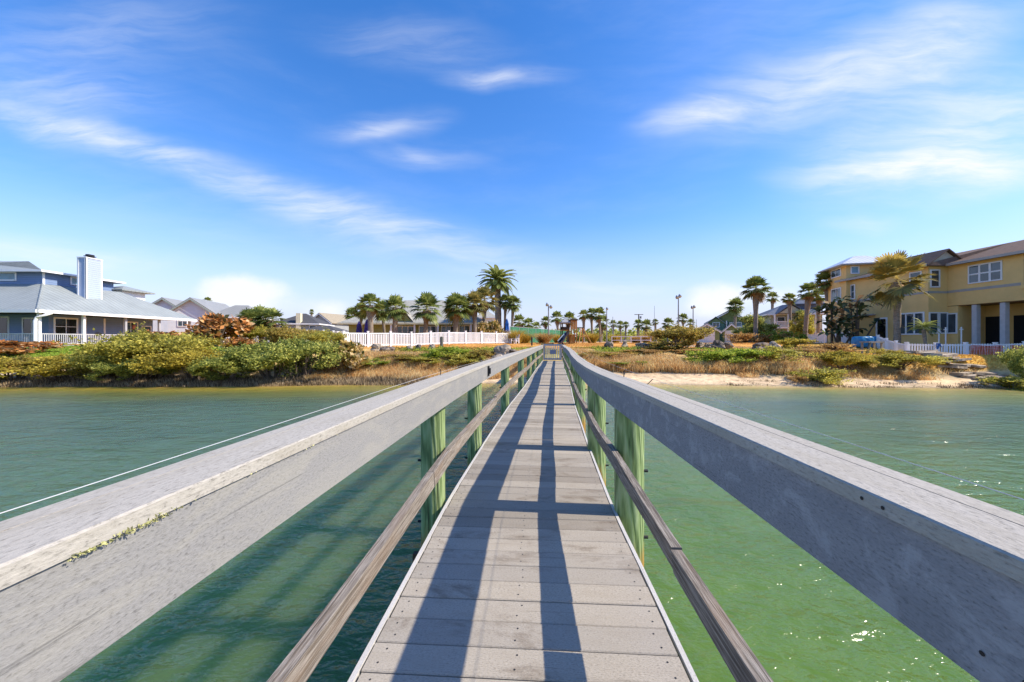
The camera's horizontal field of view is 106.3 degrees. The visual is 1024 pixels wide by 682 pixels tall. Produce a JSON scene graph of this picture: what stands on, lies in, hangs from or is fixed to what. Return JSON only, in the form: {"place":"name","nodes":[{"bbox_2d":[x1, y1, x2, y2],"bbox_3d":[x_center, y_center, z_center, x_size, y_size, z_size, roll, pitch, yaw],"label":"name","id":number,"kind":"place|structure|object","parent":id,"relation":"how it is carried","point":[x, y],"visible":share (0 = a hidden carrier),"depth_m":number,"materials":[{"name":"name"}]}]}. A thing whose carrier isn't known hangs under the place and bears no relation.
{"place":"outdoors","nodes":[
{"label":"outdoors","id":0,"kind":"place"},
{"bbox_2d":[0,344,228,358],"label":"lawn grass","id":1,"kind":"structure","parent":0,"point":[48,351],"depth_m":26.75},
{"bbox_2d":[303,349,531,379],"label":"marsh grass","id":2,"kind":"structure","parent":0,"point":[395,368],"depth_m":23.11,"materials":[{"name":"plant"}]},
{"bbox_2d":[0,383,1023,681],"bbox_3d":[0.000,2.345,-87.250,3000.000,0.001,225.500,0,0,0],"label":"water","id":3,"kind":"structure","parent":0,"point":[792,611],"depth_m":5.34,"materials":[{"name":"liquid"}]},
{"bbox_2d":[0,351,50,382],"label":"mangrove bush","id":4,"kind":"object","parent":3,"relation":"on","point":[21,359],"visible":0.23,"depth_m":20.69,"materials":[{"name":"green plant"}]},
{"bbox_2d":[0,353,121,381],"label":"mangrove bush","id":5,"kind":"object","parent":3,"relation":"on","point":[46,369],"visible":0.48,"depth_m":19.68,"materials":[{"name":"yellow plant"}]},
{"bbox_2d":[52,323,216,378],"bbox_3d":[-20.145,0.607,21.502,6.505,3.435,5.832,0,0,-19],"label":"mangrove bush","id":6,"kind":"object","parent":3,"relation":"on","point":[116,348],"visible":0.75,"depth_m":20.41,"materials":[{"name":"green plant"}]},
{"bbox_2d":[116,345,231,380],"bbox_3d":[-17.545,1.276,21.113,5.144,2.126,5.571,0,0,-9],"label":"mangrove bush","id":7,"kind":"object","parent":3,"relation":"on","point":[173,360],"visible":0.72,"depth_m":19.50,"materials":[{"name":"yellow plant"}]},
{"bbox_2d":[203,340,323,378],"bbox_3d":[-13.301,1.128,21.346,5.803,2.419,5.292,0,0,4],"label":"mangrove bush","id":8,"kind":"object","parent":3,"relation":"on","point":[244,353],"visible":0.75,"depth_m":19.93,"materials":[{"name":"green plant"}]},
{"bbox_2d":[251,334,347,377],"bbox_3d":[-11.786,0.957,21.373,5.239,2.751,4.837,0,0,-24],"label":"mangrove bush","id":9,"kind":"object","parent":3,"relation":"on","point":[315,347],"visible":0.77,"depth_m":21.09,"materials":[{"name":"green plant"}]},
{"bbox_2d":[0,344,1023,681],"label":"pier","id":10,"kind":"structure","parent":3,"relation":"in","point":[528,562],"depth_m":1.21,"materials":[{"name":"wood"}]},
{"bbox_2d":[0,0,1023,336],"label":"sky","id":11,"kind":"structure","parent":0,"point":[627,158],"materials":[{"name":"blue"}]},
{"bbox_2d":[1,341,1023,387],"bbox_3d":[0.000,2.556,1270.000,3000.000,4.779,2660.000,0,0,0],"label":"ground","id":12,"kind":"structure","parent":0,"point":[704,379],"depth_m":21.71,"materials":[{"name":"sand"}]},
{"bbox_2d":[0,339,66,355],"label":"sea grape bush","id":13,"kind":"object","parent":12,"relation":"on","point":[12,347],"visible":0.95,"depth_m":25.55,"materials":[{"name":"orange plant"}]},
{"bbox_2d":[33,350,134,378],"bbox_3d":[-22.505,1.306,21.088,4.472,1.972,4.843,0,0,44],"label":"mangrove bush","id":14,"kind":"object","parent":12,"relation":"on","point":[83,361],"visible":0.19,"depth_m":20.39,"materials":[{"name":"green plant"}]},
{"bbox_2d":[0,254,196,345],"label":"veranda house","id":15,"kind":"structure","parent":12,"relation":"on","point":[37,304],"depth_m":34.04,"materials":[{"name":"metal"}]},
{"bbox_2d":[0,316,8,339],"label":"window","id":16,"kind":"structure","parent":15,"relation":"in","point":[4,320],"depth_m":32.38,"materials":[{"name":"white paint"}]},
{"bbox_2d":[0,272,16,280],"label":"window","id":17,"kind":"structure","parent":15,"relation":"in","point":[4,276],"depth_m":33.78,"materials":[{"name":"glass"}]},
{"bbox_2d":[22,318,33,341],"bbox_3d":[-40.500,-0.821,32.356,1.600,2.300,0.083,0,0,0],"label":"door","id":18,"kind":"structure","parent":15,"relation":"in","point":[27,323],"depth_m":32.38,"materials":[{"name":"white paint"}]},
{"bbox_2d":[53,317,77,342],"bbox_3d":[-39.056,-0.921,33.650,0.083,2.260,1.860,0,0,0],"label":"window","id":19,"kind":"structure","parent":15,"relation":"in","point":[61,325],"depth_m":33.54,"materials":[{"name":"glass"}]},
{"bbox_2d":[81,358,179,381],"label":"mangrove bush","id":20,"kind":"object","parent":12,"relation":"on","point":[124,371],"visible":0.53,"depth_m":19.67,"materials":[{"name":"green plant"}]},
{"bbox_2d":[152,297,182,331],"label":"gabled house","id":21,"kind":"structure","parent":12,"relation":"on","point":[167,303],"depth_m":58.63,"materials":[{"name":"white"}]},
{"bbox_2d":[0,374,429,386],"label":"mangrove shoots","id":22,"kind":"object","parent":12,"relation":"on","point":[168,381],"visible":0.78,"depth_m":20.39,"materials":[{"name":"plant"}]},
{"bbox_2d":[168,297,270,341],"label":"gabled house","id":23,"kind":"structure","parent":12,"relation":"on","point":[194,308],"depth_m":52.78,"materials":[{"name":"white"}]},
{"bbox_2d":[185,312,256,346],"bbox_3d":[-23.058,-0.758,30.551,4.394,3.010,4.954,0,0,11],"label":"sea grape bush","id":24,"kind":"object","parent":12,"relation":"on","point":[215,326],"visible":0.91,"depth_m":29.69,"materials":[{"name":"orange plant"}]},
{"bbox_2d":[186,355,258,381],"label":"mangrove bush","id":25,"kind":"object","parent":12,"relation":"on","point":[228,366],"visible":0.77,"depth_m":19.81,"materials":[{"name":"green plant"}]},
{"bbox_2d":[218,336,254,349],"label":"sea grape bush","id":26,"kind":"object","parent":12,"relation":"on","point":[234,341],"visible":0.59,"depth_m":26.97,"materials":[{"name":"orange plant"}]},
{"bbox_2d":[235,307,265,338],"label":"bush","id":27,"kind":"object","parent":12,"relation":"on","point":[251,313],"visible":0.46,"depth_m":33.58,"materials":[{"name":"green plant"}]},
{"bbox_2d":[244,324,290,342],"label":"mangrove bush","id":28,"kind":"object","parent":12,"relation":"on","point":[261,329],"visible":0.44,"depth_m":32.23,"materials":[{"name":"green plant"}]},
{"bbox_2d":[257,307,288,342],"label":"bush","id":29,"kind":"object","parent":12,"relation":"on","point":[266,313],"visible":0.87,"depth_m":33.67,"materials":[{"name":"green plant"}]},
{"bbox_2d":[252,324,322,344],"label":"mangrove bush","id":30,"kind":"object","parent":12,"relation":"on","point":[273,335],"visible":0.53,"depth_m":27.08,"materials":[{"name":"green plant"}]},
{"bbox_2d":[275,313,334,328],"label":"grey house","id":31,"kind":"structure","parent":12,"relation":"on","point":[303,320],"depth_m":64.68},
{"bbox_2d":[296,326,349,343],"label":"mangrove bush","id":32,"kind":"object","parent":12,"relation":"on","point":[316,336],"visible":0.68,"depth_m":26.11,"materials":[{"name":"green plant"}]},
{"bbox_2d":[306,325,348,341],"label":"house","id":33,"kind":"structure","parent":12,"relation":"on","point":[335,329],"depth_m":59.42,"materials":[{"name":"beige paint"}]},
{"bbox_2d":[314,313,348,330],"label":"tan house","id":34,"kind":"structure","parent":12,"relation":"on","point":[333,319],"depth_m":81.70,"materials":[{"name":"grey"}]},
{"bbox_2d":[317,338,373,371],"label":"sea grape bush","id":35,"kind":"object","parent":12,"relation":"on","point":[356,358],"visible":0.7,"depth_m":22.43,"materials":[{"name":"beige plant"}]},
{"bbox_2d":[350,302,366,343],"bbox_3d":[-15.730,-1.861,39.940,2.344,4.598,2.167,0,0,0],"label":"palm tree","id":36,"kind":"object","parent":12,"relation":"on","point":[356,313],"visible":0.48,"depth_m":39.72,"materials":[{"name":"green plant"}]},
{"bbox_2d":[356,293,384,344],"bbox_3d":[-12.563,-1.966,33.936,2.416,4.715,2.341,0,0,21],"label":"palm tree","id":37,"kind":"object","parent":12,"relation":"on","point":[370,310],"visible":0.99,"depth_m":33.79,"materials":[{"name":"green plant"}]},
{"bbox_2d":[247,330,510,346],"bbox_3d":[-17.994,-0.214,37.047,33.759,1.609,13.424,0,0,12],"label":"white fence","id":38,"kind":"object","parent":12,"relation":"on","point":[495,337],"visible":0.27,"depth_m":33.90,"materials":[{"name":"plastic"}]},
{"bbox_2d":[373,300,391,343],"bbox_3d":[-13.178,-1.977,39.011,2.320,4.813,2.377,0,0,0],"label":"palm tree","id":39,"kind":"object","parent":12,"relation":"on","point":[382,317],"visible":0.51,"depth_m":38.68,"materials":[{"name":"green plant"}]},
{"bbox_2d":[381,294,409,343],"bbox_3d":[-10.853,-2.088,36.074,2.745,5.070,2.901,0,0,0],"label":"palm tree","id":40,"kind":"object","parent":12,"relation":"on","point":[394,314],"visible":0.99,"depth_m":35.73,"materials":[{"name":"green plant"}]},
{"bbox_2d":[337,300,487,342],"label":"clubhouse","id":41,"kind":"structure","parent":12,"relation":"on","point":[410,324],"depth_m":45.00,"materials":[{"name":"yellow"}]},
{"bbox_2d":[393,355,448,363],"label":"shrub","id":42,"kind":"object","parent":12,"relation":"on","point":[419,359],"visible":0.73,"depth_m":23.71,"materials":[{"name":"green plant"}]},
{"bbox_2d":[409,291,441,342],"bbox_3d":[-8.314,-2.199,37.136,3.518,5.178,3.461,0,0,0],"label":"palm tree","id":43,"kind":"object","parent":12,"relation":"on","point":[429,299],"visible":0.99,"depth_m":36.55,"materials":[{"name":"green plant"}]},
{"bbox_2d":[418,345,470,358],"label":"shrub","id":44,"kind":"object","parent":12,"relation":"on","point":[434,353],"visible":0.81,"depth_m":24.73,"materials":[{"name":"green plant"}]},
{"bbox_2d":[442,292,472,343],"bbox_3d":[-5.554,-2.331,38.904,3.346,5.454,3.572,0,0,0],"label":"palm tree","id":45,"kind":"object","parent":12,"relation":"on","point":[455,315],"visible":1,"depth_m":38.70,"materials":[{"name":"green plant"}]},
{"bbox_2d":[440,350,487,365],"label":"shrub","id":46,"kind":"object","parent":12,"relation":"on","point":[460,358],"visible":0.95,"depth_m":23.92,"materials":[{"name":"green plant"}]},
{"bbox_2d":[462,289,487,343],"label":"palm tree","id":47,"kind":"object","parent":12,"relation":"on","point":[476,297],"visible":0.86,"depth_m":40.61,"materials":[{"name":"green plant"}]},
{"bbox_2d":[467,348,494,358],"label":"shrub","id":48,"kind":"object","parent":12,"relation":"on","point":[481,351],"visible":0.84,"depth_m":25.07,"materials":[{"name":"green plant"}]},
{"bbox_2d":[472,286,498,341],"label":"palm tree","id":49,"kind":"object","parent":12,"relation":"on","point":[484,291],"visible":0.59,"depth_m":43.78,"materials":[{"name":"green plant"}]},
{"bbox_2d":[477,319,504,337],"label":"sea grape bush","id":50,"kind":"object","parent":12,"relation":"on","point":[491,326],"visible":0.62,"depth_m":41.54,"materials":[{"name":"beige plant"}]},
{"bbox_2d":[475,263,517,328],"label":"date palm","id":51,"kind":"object","parent":12,"relation":"on","point":[498,283],"visible":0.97,"depth_m":49.34,"materials":[{"name":"green plant"}]},
{"bbox_2d":[504,294,520,325],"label":"palm tree","id":52,"kind":"object","parent":12,"relation":"on","point":[513,307],"visible":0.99,"depth_m":48.66,"materials":[{"name":"green plant"}]},
{"bbox_2d":[501,328,526,343],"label":"grass clump","id":53,"kind":"object","parent":12,"relation":"on","point":[512,335],"visible":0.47,"depth_m":39.59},
{"bbox_2d":[510,326,565,342],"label":"court fence","id":54,"kind":"object","parent":12,"relation":"on","point":[531,331],"visible":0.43,"depth_m":48.63,"materials":[{"name":"green"}]},
{"bbox_2d":[558,318,590,343],"bbox_3d":[6.277,-0.974,39.153,3.524,2.731,2.994,0,0,0],"label":"playset","id":55,"kind":"object","parent":12,"relation":"on","point":[573,322],"visible":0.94,"depth_m":38.88,"materials":[{"name":"wood"}]},
{"bbox_2d":[400,345,750,357],"bbox_3d":[4.492,0.820,26.826,25.161,1.079,5.574,0,0,0],"label":"creeper","id":56,"kind":"object","parent":12,"relation":"on","point":[597,347],"visible":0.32,"depth_m":27.95,"materials":[{"name":"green plant"}]},
{"bbox_2d":[591,307,605,341],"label":"palm tree","id":57,"kind":"object","parent":12,"relation":"on","point":[598,318],"visible":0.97,"depth_m":65.76,"materials":[{"name":"green plant"}]},
{"bbox_2d":[395,346,898,361],"bbox_3d":[7.049,0.871,27.066,38.380,1.040,6.390,0,0,2],"label":"ground cover","id":58,"kind":"object","parent":12,"relation":"on","point":[635,353],"visible":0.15,"depth_m":27.89,"materials":[{"name":"brown plant"}]},
{"bbox_2d":[644,340,683,350],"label":"shrub","id":59,"kind":"object","parent":12,"relation":"on","point":[663,345],"visible":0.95,"depth_m":28.01,"materials":[{"name":"green plant"}]},
{"bbox_2d":[641,322,716,348],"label":"mangrove bush","id":60,"kind":"object","parent":12,"relation":"on","point":[677,333],"visible":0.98,"depth_m":27.95,"materials":[{"name":"green plant"}]},
{"bbox_2d":[551,328,825,341],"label":"distant woods","id":61,"kind":"object","parent":12,"relation":"on","point":[616,332],"visible":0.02,"depth_m":154.98,"materials":[{"name":"green plant"}]},
{"bbox_2d":[572,347,818,374],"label":"reeds","id":62,"kind":"object","parent":12,"relation":"on","point":[667,362],"visible":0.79,"depth_m":23.07,"materials":[{"name":"plant"}]},
{"bbox_2d":[696,323,721,342],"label":"garage","id":63,"kind":"structure","parent":12,"relation":"on","point":[712,338],"depth_m":57.93,"materials":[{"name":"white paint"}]},
{"bbox_2d":[683,348,742,363],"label":"shrub","id":64,"kind":"object","parent":12,"relation":"on","point":[710,355],"visible":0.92,"depth_m":23.39,"materials":[{"name":"green plant"}]},
{"bbox_2d":[704,311,751,341],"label":"green house","id":65,"kind":"structure","parent":12,"relation":"on","point":[722,321],"depth_m":64.18,"materials":[{"name":"green"}]},
{"bbox_2d":[720,323,739,342],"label":"garage","id":66,"kind":"structure","parent":12,"relation":"on","point":[728,329],"depth_m":58.60,"materials":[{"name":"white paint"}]},
{"bbox_2d":[724,296,744,325],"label":"palm tree","id":67,"kind":"object","parent":12,"relation":"on","point":[735,310],"visible":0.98,"depth_m":61.53,"materials":[{"name":"green plant"}]},
{"bbox_2d":[722,331,764,342],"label":"shrub","id":68,"kind":"object","parent":12,"relation":"on","point":[744,338],"visible":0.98,"depth_m":40.32,"materials":[{"name":"brown plant"}]},
{"bbox_2d":[722,347,781,361],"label":"shrub","id":69,"kind":"object","parent":12,"relation":"on","point":[745,352],"visible":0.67,"depth_m":23.17,"materials":[{"name":"green plant"}]},
{"bbox_2d":[731,314,780,342],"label":"bushy tree","id":70,"kind":"object","parent":12,"relation":"on","point":[746,328],"visible":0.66,"depth_m":43.08,"materials":[{"name":"green plant"}]},
{"bbox_2d":[739,276,773,342],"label":"palm tree","id":71,"kind":"object","parent":12,"relation":"on","point":[756,295],"visible":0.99,"depth_m":41.79,"materials":[{"name":"green plant"}]},
{"bbox_2d":[746,345,820,363],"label":"shrub","id":72,"kind":"object","parent":12,"relation":"on","point":[787,352],"visible":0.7,"depth_m":22.72,"materials":[{"name":"green plant"}]},
{"bbox_2d":[760,329,807,342],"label":"shrub","id":73,"kind":"object","parent":12,"relation":"on","point":[802,335],"visible":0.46,"depth_m":39.97,"materials":[{"name":"green plant"}]},
{"bbox_2d":[780,293,798,335],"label":"palm tree","id":74,"kind":"object","parent":12,"relation":"on","point":[789,302],"visible":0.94,"depth_m":51.80,"materials":[{"name":"green plant"}]},
{"bbox_2d":[758,299,825,336],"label":"house","id":75,"kind":"structure","parent":12,"relation":"on","point":[778,315],"depth_m":57.43,"materials":[{"name":"beige"}]},
{"bbox_2d":[775,337,821,348],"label":"shrub","id":76,"kind":"object","parent":12,"relation":"on","point":[789,343],"visible":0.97,"depth_m":29.09,"materials":[{"name":"green plant"}]},
{"bbox_2d":[787,310,815,336],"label":"bushy tree","id":77,"kind":"object","parent":12,"relation":"on","point":[798,327],"visible":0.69,"depth_m":49.56,"materials":[{"name":"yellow plant"}]},
{"bbox_2d":[797,281,821,342],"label":"palm tree","id":78,"kind":"object","parent":12,"relation":"on","point":[808,297],"visible":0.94,"depth_m":46.78,"materials":[{"name":"green plant"}]},
{"bbox_2d":[811,288,824,333],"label":"palm tree","id":79,"kind":"object","parent":12,"relation":"on","point":[818,300],"visible":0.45,"depth_m":47.81,"materials":[{"name":"green plant"}]},
{"bbox_2d":[785,366,858,384],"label":"shrub","id":80,"kind":"object","parent":12,"relation":"on","point":[828,375],"visible":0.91,"depth_m":19.88,"materials":[{"name":"green plant"}]},
{"bbox_2d":[812,271,831,342],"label":"palm tree","id":81,"kind":"object","parent":12,"relation":"on","point":[824,285],"visible":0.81,"depth_m":42.85,"materials":[{"name":"green plant"}]},
{"bbox_2d":[807,299,850,343],"bbox_3d":[31.700,-1.856,38.203,3.656,4.424,3.661,0,0,-31],"label":"bird of paradise plant","id":82,"kind":"object","parent":12,"relation":"on","point":[832,308],"visible":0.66,"depth_m":37.77,"materials":[{"name":"green plant"}]},
{"bbox_2d":[808,331,849,342],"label":"panel fence","id":83,"kind":"object","parent":12,"relation":"on","point":[821,338],"visible":0.35,"depth_m":44.87,"materials":[{"name":"white plastic"}]},
{"bbox_2d":[793,342,865,352],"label":"shrub","id":84,"kind":"object","parent":12,"relation":"on","point":[835,346],"visible":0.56,"depth_m":26.30,"materials":[{"name":"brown plant"}]},
{"bbox_2d":[816,315,868,343],"bbox_3d":[30.718,-1.038,36.139,3.747,2.918,3.972,0,0,0],"label":"bird of paradise plant","id":85,"kind":"object","parent":12,"relation":"on","point":[833,326],"visible":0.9,"depth_m":35.54,"materials":[{"name":"green plant"}]},
{"bbox_2d":[810,349,881,371],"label":"mangrove bush","id":86,"kind":"object","parent":12,"relation":"on","point":[840,358],"visible":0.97,"depth_m":21.99,"materials":[{"name":"green plant"}]},
{"bbox_2d":[831,295,883,343],"bbox_3d":[31.810,-1.943,35.521,4.333,4.648,3.962,0,0,0],"label":"bird of paradise plant","id":87,"kind":"object","parent":12,"relation":"on","point":[860,307],"visible":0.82,"depth_m":35.32,"materials":[{"name":"green plant"}]},
{"bbox_2d":[726,379,998,388],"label":"mangrove shoots","id":88,"kind":"object","parent":12,"relation":"on","point":[940,385],"visible":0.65,"depth_m":19.69,"materials":[{"name":"plant"}]},
{"bbox_2d":[851,336,873,347],"bbox_3d":[27.815,0.079,30.503,1.083,0.918,1.090,0,0,0],"label":"tarp stack","id":89,"kind":"object","parent":12,"relation":"on","point":[855,340],"visible":0.69,"depth_m":30.12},
{"bbox_2d":[863,249,937,342],"bbox_3d":[29.745,-3.127,29.323,4.566,7.641,4.472,0,0,0],"label":"fan palm","id":90,"kind":"object","parent":12,"relation":"on","point":[896,264],"visible":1,"depth_m":29.25,"materials":[{"name":"green plant"}]},
{"bbox_2d":[853,351,956,369],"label":"mangrove bush","id":91,"kind":"object","parent":12,"relation":"on","point":[910,358],"visible":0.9,"depth_m":21.41,"materials":[{"name":"green plant"}]},
{"bbox_2d":[818,240,1023,350],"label":"yellow house","id":92,"kind":"structure","parent":12,"relation":"on","point":[977,295],"depth_m":31.60,"materials":[{"name":"yellow paint"}]},
{"bbox_2d":[876,317,887,343],"bbox_3d":[34.657,-0.855,36.025,0.083,2.680,1.130,0,0,0],"label":"door","id":93,"kind":"structure","parent":92,"relation":"in","point":[881,329],"depth_m":35.85,"materials":[{"name":"white paint"}]},
{"bbox_2d":[901,312,924,334],"bbox_3d":[34.657,-1.505,33.450,0.083,1.940,2.340,0,0,0],"label":"window","id":94,"kind":"structure","parent":92,"relation":"in","point":[906,318],"depth_m":33.41,"materials":[{"name":"glass"}]},
{"bbox_2d":[929,312,938,333],"bbox_3d":[35.120,-1.505,31.956,0.800,1.800,0.083,0,0,0],"label":"window","id":95,"kind":"structure","parent":92,"relation":"in","point":[933,316],"depth_m":31.98,"materials":[{"name":"glass"}]},
{"bbox_2d":[930,269,939,287],"bbox_3d":[35.230,-5.205,31.956,0.820,1.500,0.083,0,0,0],"label":"window","id":96,"kind":"structure","parent":92,"relation":"in","point":[933,284],"depth_m":31.98,"materials":[{"name":"glass"}]},
{"bbox_2d":[939,312,947,333],"bbox_3d":[35.925,-1.505,31.956,0.750,1.800,0.083,0,0,0],"label":"window","id":97,"kind":"structure","parent":92,"relation":"in","point":[943,316],"depth_m":31.98,"materials":[{"name":"glass"}]},
{"bbox_2d":[948,313,957,333],"bbox_3d":[36.257,-1.455,31.730,0.083,1.700,0.900,0,0,0],"label":"window","id":98,"kind":"structure","parent":92,"relation":"in","point":[952,317],"depth_m":31.56,"materials":[{"name":"glass"}]},
{"bbox_2d":[968,260,1002,283],"bbox_3d":[36.257,-5.245,29.475,0.083,1.460,2.130,0,0,0],"label":"window","id":99,"kind":"structure","parent":92,"relation":"in","point":[990,271],"depth_m":29.42,"materials":[{"name":"glass"}]},
{"bbox_2d":[985,316,999,347],"bbox_3d":[38.483,-0.705,30.750,0.026,2.500,0.900,0,0,0],"label":"doorway","id":100,"kind":"structure","parent":92,"relation":"in","point":[992,324],"depth_m":30.75,"materials":[{"name":"black"}]},
{"bbox_2d":[1014,315,1023,346],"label":"doorway","id":101,"kind":"structure","parent":92,"relation":"in","point":[1018,319],"depth_m":29.17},
{"bbox_2d":[904,317,940,349],"bbox_3d":[29.488,-0.370,27.451,1.729,2.676,1.791,0,0,-24],"label":"palm tree","id":102,"kind":"object","parent":12,"relation":"on","point":[922,326],"visible":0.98,"depth_m":27.39,"materials":[{"name":"green plant"}]},
{"bbox_2d":[876,335,1023,354],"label":"picket fence","id":103,"kind":"object","parent":12,"relation":"on","point":[894,345],"visible":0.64,"depth_m":25.11,"materials":[{"name":"white plastic"}]},
{"bbox_2d":[970,345,1018,354],"bbox_3d":[33.356,0.709,24.938,7.007,0.900,0.092,0,0,1],"label":"safety netting","id":104,"kind":"object","parent":103,"relation":"attached to","point":[988,352],"visible":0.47,"depth_m":24.98,"materials":[{"name":"orange plastic"}]},
{"bbox_2d":[972,375,1023,389],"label":"shrub","id":105,"kind":"object","parent":12,"relation":"on","point":[1008,381],"visible":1,"depth_m":18.94,"materials":[{"name":"green plant"}]},
{"bbox_2d":[989,345,1023,377],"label":"mangrove bush","id":106,"kind":"object","parent":12,"relation":"on","point":[1014,359],"visible":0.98,"depth_m":19.36,"materials":[{"name":"green plant"}]},
{"bbox_2d":[405,342,1013,353],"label":"lawn grass","id":107,"kind":"structure","parent":0,"point":[567,344],"depth_m":32.55,"materials":[{"name":"plant"}]},
{"bbox_2d":[721,355,978,379],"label":"dry grass","id":108,"kind":"structure","parent":0,"point":[900,375],"depth_m":21.66,"materials":[{"name":"plant"}]},
{"bbox_2d":[863,352,1021,370],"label":"golden grass","id":109,"kind":"structure","parent":0,"point":[976,357],"depth_m":22.12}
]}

